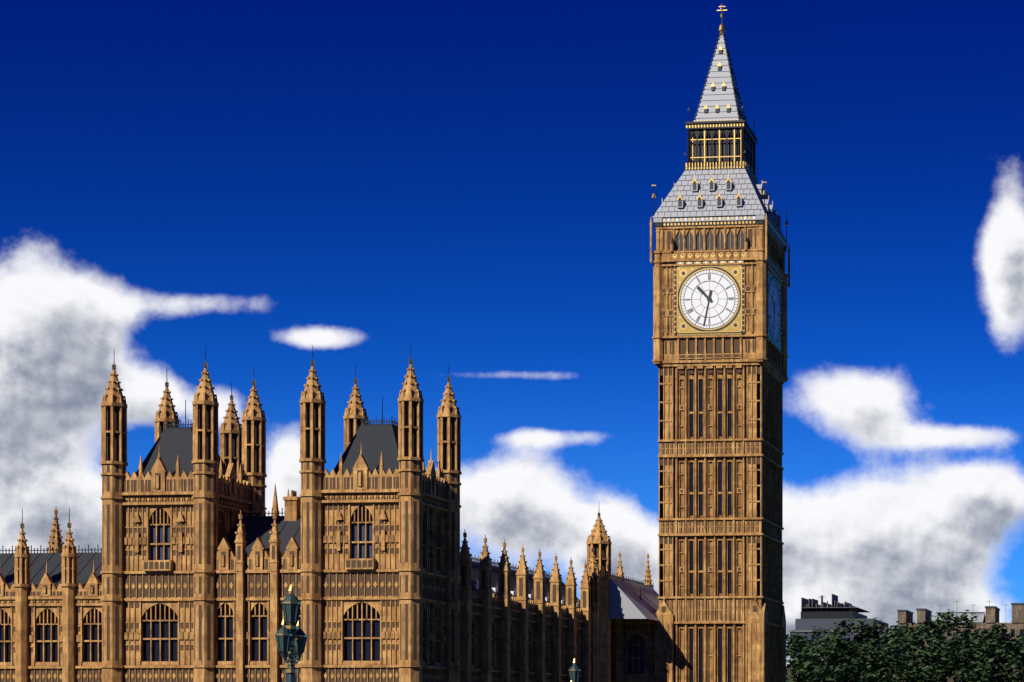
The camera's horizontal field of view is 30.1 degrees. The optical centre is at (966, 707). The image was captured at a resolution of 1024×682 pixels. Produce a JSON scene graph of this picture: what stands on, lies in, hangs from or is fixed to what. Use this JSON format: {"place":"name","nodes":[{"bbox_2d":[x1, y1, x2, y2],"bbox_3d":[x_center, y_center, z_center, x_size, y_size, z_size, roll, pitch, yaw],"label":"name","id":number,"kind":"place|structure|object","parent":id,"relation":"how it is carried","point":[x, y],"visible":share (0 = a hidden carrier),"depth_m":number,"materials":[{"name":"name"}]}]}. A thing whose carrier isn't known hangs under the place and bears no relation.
{"place":"outdoors","nodes":[
{"label":"outdoors","id":0,"kind":"place"},
{"bbox_2d":[0,345,659,681],"bbox_3d":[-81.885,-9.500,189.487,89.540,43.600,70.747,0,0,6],"label":"palace of westminster","id":1,"kind":"structure","parent":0,"point":[197,566],"depth_m":153.85,"materials":[{"name":"stone"}]},
{"bbox_2d":[275,585,580,681],"bbox_3d":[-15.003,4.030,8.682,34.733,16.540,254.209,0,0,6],"label":"street lamps","id":2,"kind":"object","parent":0,"point":[291,638],"depth_m":61.90,"materials":[{"name":"painted cast iron"},{"name":"glass"},{"name":"gilded metal"}]},
{"bbox_2d":[0,0,1023,665],"label":"sky","id":3,"kind":"structure","parent":0,"point":[466,186],"materials":[{"name":"blue"}]},
{"bbox_2d":[789,594,900,680],"bbox_3d":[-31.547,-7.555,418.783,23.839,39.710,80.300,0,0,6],"label":"building","id":4,"kind":"structure","parent":0,"point":[824,615],"depth_m":431.94,"materials":[{"name":"grey concrete"}]},
{"bbox_2d":[897,600,1023,677],"bbox_3d":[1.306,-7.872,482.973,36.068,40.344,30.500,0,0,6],"label":"building","id":5,"kind":"structure","parent":0,"point":[988,617],"depth_m":468.40,"materials":[{"name":"brown"}]},
{"label":"ground","id":6,"kind":"structure","parent":0,"visible":0},
{"bbox_2d":[650,5,789,681],"bbox_3d":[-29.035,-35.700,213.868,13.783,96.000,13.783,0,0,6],"label":"clock tower","id":7,"kind":"structure","parent":6,"relation":"on","point":[720,286],"depth_m":208.05,"materials":[{"name":"stone"}]},
{"bbox_2d":[786,630,822,681],"bbox_3d":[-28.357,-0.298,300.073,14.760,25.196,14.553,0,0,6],"label":"tree","id":8,"kind":"object","parent":6,"relation":"on","point":[793,637],"visible":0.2,"depth_m":297.10,"materials":[{"name":"green plant"}]},
{"bbox_2d":[786,636,848,681],"bbox_3d":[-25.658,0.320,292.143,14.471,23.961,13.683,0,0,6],"label":"tree","id":9,"kind":"object","parent":6,"relation":"on","point":[791,671],"visible":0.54,"depth_m":291.40,"materials":[{"name":"green plant"}]},
{"bbox_2d":[786,626,867,681],"bbox_3d":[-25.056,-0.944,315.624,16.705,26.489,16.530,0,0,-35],"label":"tree","id":10,"kind":"object","parent":6,"relation":"on","point":[819,635],"visible":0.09,"depth_m":313.43,"materials":[{"name":"green plant"}]},
{"bbox_2d":[797,638,880,681],"bbox_3d":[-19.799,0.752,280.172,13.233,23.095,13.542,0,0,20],"label":"tree","id":11,"kind":"object","parent":6,"relation":"on","point":[832,659],"visible":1,"depth_m":278.27,"materials":[{"name":"green plant"}]},
{"bbox_2d":[827,613,894,681],"bbox_3d":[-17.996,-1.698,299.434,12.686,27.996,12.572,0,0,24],"label":"tree","id":12,"kind":"object","parent":6,"relation":"on","point":[843,646],"visible":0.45,"depth_m":298.30,"materials":[{"name":"green plant"}]},
{"bbox_2d":[833,636,890,679],"bbox_3d":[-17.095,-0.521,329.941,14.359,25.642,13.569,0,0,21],"label":"tree","id":13,"kind":"object","parent":6,"relation":"on","point":[873,649],"visible":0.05,"depth_m":327.83,"materials":[{"name":"green plant"}]},
{"bbox_2d":[842,631,921,681],"bbox_3d":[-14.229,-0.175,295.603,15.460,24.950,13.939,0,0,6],"label":"tree","id":14,"kind":"object","parent":6,"relation":"on","point":[874,641],"visible":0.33,"depth_m":295.32,"materials":[{"name":"green plant"}]},
{"bbox_2d":[851,624,921,681],"bbox_3d":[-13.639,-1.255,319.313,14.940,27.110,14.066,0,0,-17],"label":"tree","id":15,"kind":"object","parent":6,"relation":"on","point":[882,639],"visible":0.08,"depth_m":319.70,"materials":[{"name":"green plant"}]},
{"bbox_2d":[868,638,955,681],"bbox_3d":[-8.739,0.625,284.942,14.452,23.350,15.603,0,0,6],"label":"tree","id":16,"kind":"object","parent":6,"relation":"on","point":[904,673],"visible":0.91,"depth_m":282.25,"materials":[{"name":"green plant"}]},
{"bbox_2d":[880,617,965,681],"bbox_3d":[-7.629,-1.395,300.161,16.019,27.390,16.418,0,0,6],"label":"tree","id":17,"kind":"object","parent":6,"relation":"on","point":[931,627],"visible":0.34,"depth_m":298.19,"materials":[{"name":"green plant"}]},
{"bbox_2d":[884,628,980,681],"bbox_3d":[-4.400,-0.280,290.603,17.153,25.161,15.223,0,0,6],"label":"tree","id":18,"kind":"object","parent":6,"relation":"on","point":[954,643],"visible":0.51,"depth_m":288.73,"materials":[{"name":"green plant"}]},
{"bbox_2d":[919,609,982,680],"bbox_3d":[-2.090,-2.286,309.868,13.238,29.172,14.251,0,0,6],"label":"tree","id":19,"kind":"object","parent":6,"relation":"on","point":[960,618],"visible":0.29,"depth_m":309.12,"materials":[{"name":"green plant"}]},
{"bbox_2d":[925,639,1023,681],"bbox_3d":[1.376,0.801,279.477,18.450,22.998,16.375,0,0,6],"label":"tree","id":20,"kind":"object","parent":6,"relation":"on","point":[978,655],"visible":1,"depth_m":278.54,"materials":[{"name":"green plant"}]},
{"bbox_2d":[948,624,1023,681],"bbox_3d":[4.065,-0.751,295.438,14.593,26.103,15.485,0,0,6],"label":"tree","id":21,"kind":"object","parent":6,"relation":"on","point":[994,631],"visible":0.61,"depth_m":293.23,"materials":[{"name":"green plant"}]},
{"bbox_2d":[970,632,1023,681],"bbox_3d":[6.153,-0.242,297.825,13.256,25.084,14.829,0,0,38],"label":"tree","id":22,"kind":"object","parent":6,"relation":"on","point":[1008,670],"visible":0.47,"depth_m":296.03,"materials":[{"name":"green plant"}]},
{"bbox_2d":[983,631,1023,681],"bbox_3d":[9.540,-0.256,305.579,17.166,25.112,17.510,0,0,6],"label":"tree","id":23,"kind":"object","parent":6,"relation":"on","point":[1022,659],"visible":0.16,"depth_m":301.99,"materials":[{"name":"green plant"}]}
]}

